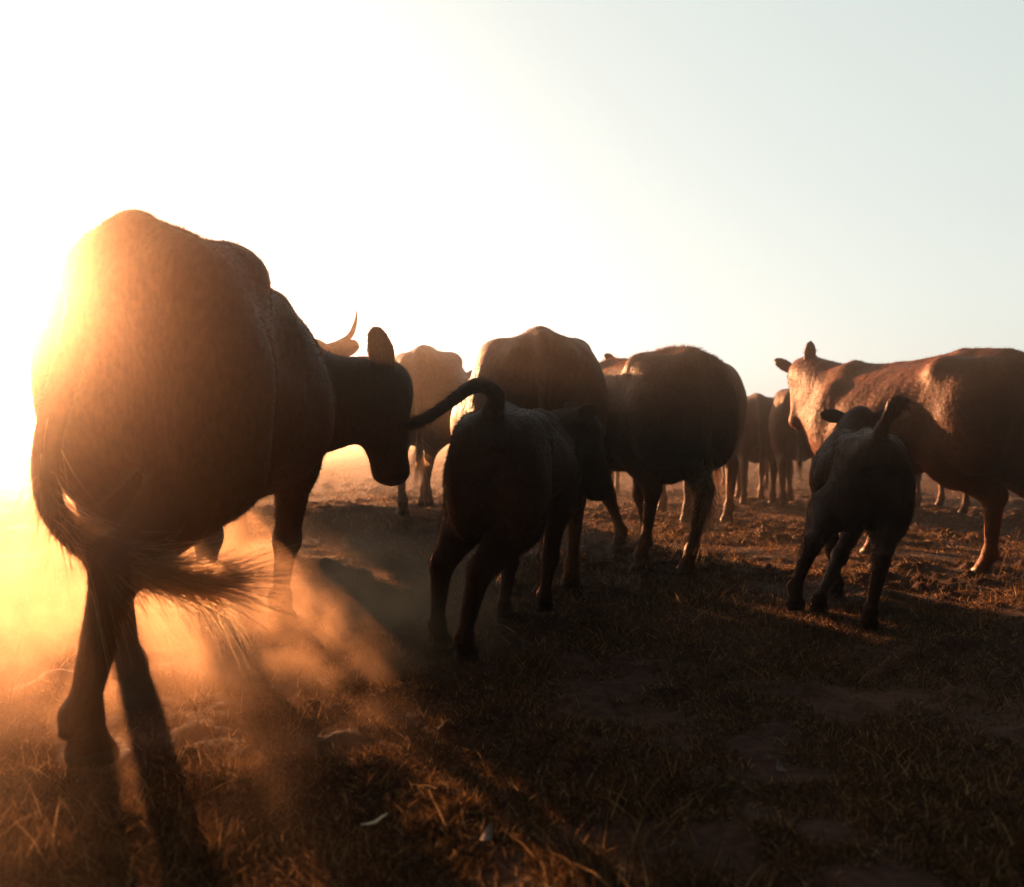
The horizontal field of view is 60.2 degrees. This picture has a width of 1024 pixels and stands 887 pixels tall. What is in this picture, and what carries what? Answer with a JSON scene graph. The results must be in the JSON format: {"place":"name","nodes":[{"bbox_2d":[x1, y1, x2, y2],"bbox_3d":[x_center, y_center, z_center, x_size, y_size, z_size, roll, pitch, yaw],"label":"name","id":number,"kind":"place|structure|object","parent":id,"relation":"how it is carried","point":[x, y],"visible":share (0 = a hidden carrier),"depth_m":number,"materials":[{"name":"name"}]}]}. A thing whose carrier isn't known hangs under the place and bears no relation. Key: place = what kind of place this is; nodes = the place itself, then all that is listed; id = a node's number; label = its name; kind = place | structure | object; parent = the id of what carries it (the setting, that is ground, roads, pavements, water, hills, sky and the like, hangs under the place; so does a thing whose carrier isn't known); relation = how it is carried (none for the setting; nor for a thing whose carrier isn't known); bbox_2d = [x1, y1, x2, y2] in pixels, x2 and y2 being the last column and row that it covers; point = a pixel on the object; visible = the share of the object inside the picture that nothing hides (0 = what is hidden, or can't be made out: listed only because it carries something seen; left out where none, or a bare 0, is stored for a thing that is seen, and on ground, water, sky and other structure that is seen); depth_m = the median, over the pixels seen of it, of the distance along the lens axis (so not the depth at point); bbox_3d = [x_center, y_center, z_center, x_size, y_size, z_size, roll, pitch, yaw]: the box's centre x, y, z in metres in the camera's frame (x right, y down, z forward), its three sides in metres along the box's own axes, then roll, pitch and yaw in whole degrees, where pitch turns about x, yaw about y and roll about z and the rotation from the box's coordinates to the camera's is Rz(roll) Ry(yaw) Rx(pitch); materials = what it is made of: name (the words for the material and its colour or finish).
{"place":"outdoors","nodes":[
{"label":"outdoors","id":0,"kind":"place"},
{"bbox_2d":[0,437,1023,886],"bbox_3d":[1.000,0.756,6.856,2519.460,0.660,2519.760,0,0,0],"label":"ground","id":1,"kind":"structure","parent":0,"point":[824,695],"depth_m":3.01,"materials":[{"name":"soil"}]},
{"bbox_2d":[0,203,414,769],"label":"cow","id":2,"kind":"object","parent":1,"relation":"on","point":[188,389],"visible":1,"depth_m":2.29},
{"bbox_2d":[184,311,359,557],"bbox_3d":[-1.710,-0.090,5.630,0.897,1.741,2.412,0,0,15],"label":"cow","id":3,"kind":"object","parent":1,"relation":"on","point":[346,345],"visible":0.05,"depth_m":6.26},
{"bbox_2d":[361,812,387,825],"bbox_3d":[-0.286,0.787,1.845,0.060,0.015,0.010,-16,14,-27],"label":"straw","id":4,"kind":"object","parent":1,"relation":"on","point":[378,819],"visible":1,"depth_m":1.84,"materials":[{"name":"beige plant"}]},
{"bbox_2d":[377,345,472,516],"bbox_3d":[-0.750,-0.050,8.884,0.884,1.773,3.170,0,0,4],"label":"cow","id":5,"kind":"object","parent":1,"relation":"on","point":[435,373],"visible":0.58,"depth_m":7.88},
{"bbox_2d":[481,823,492,842],"bbox_3d":[-0.050,0.777,1.753,0.020,0.021,0.045,6,17,19],"label":"dry leaf","id":6,"kind":"object","parent":1,"relation":"on","point":[487,835],"visible":1,"depth_m":1.76,"materials":[{"name":"beige plant"}]},
{"bbox_2d":[394,373,612,661],"bbox_3d":[0.022,0.273,3.761,0.551,1.109,1.488,0,0,20],"label":"calf","id":7,"kind":"object","parent":1,"relation":"on","point":[515,478],"visible":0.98,"depth_m":3.29},
{"bbox_2d":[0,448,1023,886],"bbox_3d":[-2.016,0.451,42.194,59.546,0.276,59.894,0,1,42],"label":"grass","id":8,"kind":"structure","parent":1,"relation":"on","point":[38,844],"depth_m":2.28,"materials":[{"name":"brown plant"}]},
{"bbox_2d":[450,325,608,596],"bbox_3d":[0.099,0.138,5.364,0.967,1.598,2.357,0,0,-4],"label":"cow","id":9,"kind":"object","parent":1,"relation":"on","point":[543,367],"visible":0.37,"depth_m":4.53},
{"bbox_2d":[611,471,619,492],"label":"cow","id":10,"kind":"object","parent":1,"relation":"on","point":[616,481],"visible":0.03,"depth_m":12.93},
{"bbox_2d":[598,342,766,572],"bbox_3d":[0.907,0.121,6.147,0.987,1.665,2.385,0,0,-8],"label":"cow","id":11,"kind":"object","parent":1,"relation":"on","point":[674,413],"visible":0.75,"depth_m":5.34},
{"bbox_2d":[657,362,747,523],"bbox_3d":[1.791,0.030,9.208,0.926,1.788,3.050,0,0,-2],"label":"cow","id":12,"kind":"object","parent":1,"relation":"on","point":[731,469],"visible":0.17,"depth_m":8.19},
{"bbox_2d":[721,460,769,488],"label":"cow","id":13,"kind":"object","parent":1,"relation":"on","point":[765,481],"visible":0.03,"depth_m":14.15},
{"bbox_2d":[735,393,791,504],"bbox_3d":[3.210,0.171,11.613,0.884,1.653,2.798,0,0,5],"label":"cow","id":14,"kind":"object","parent":1,"relation":"on","point":[754,445],"visible":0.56,"depth_m":10.76},
{"bbox_2d":[776,760,785,771],"bbox_3d":[0.646,0.779,2.124,0.018,0.018,0.040,6,14,-12],"label":"dry leaf","id":15,"kind":"object","parent":1,"relation":"on","point":[779,766],"visible":1,"depth_m":2.13,"materials":[{"name":"brown plant"}]},
{"bbox_2d":[768,388,814,507],"bbox_3d":[3.654,0.057,11.153,0.838,1.573,2.883,0,0,20],"label":"cow","id":16,"kind":"object","parent":1,"relation":"on","point":[788,444],"visible":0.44,"depth_m":10.33},
{"bbox_2d":[784,393,918,629],"bbox_3d":[1.778,0.292,4.501,0.567,1.057,1.565,0,0,24],"label":"calf","id":17,"kind":"object","parent":1,"relation":"on","point":[862,476],"visible":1,"depth_m":3.93},
{"bbox_2d":[774,341,1023,581],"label":"cow","id":18,"kind":"object","parent":1,"relation":"on","point":[959,427],"visible":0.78,"depth_m":5.26},
{"bbox_2d":[915,474,969,514],"bbox_3d":[5.038,0.082,10.504,0.769,1.399,2.367,0,0,-2],"label":"cow","id":19,"kind":"object","parent":1,"relation":"on","point":[964,506],"visible":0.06,"depth_m":10.61},
{"bbox_2d":[0,0,1023,437],"label":"sky","id":20,"kind":"structure","parent":0,"point":[750,183],"materials":[{"name":"white"}]}
]}

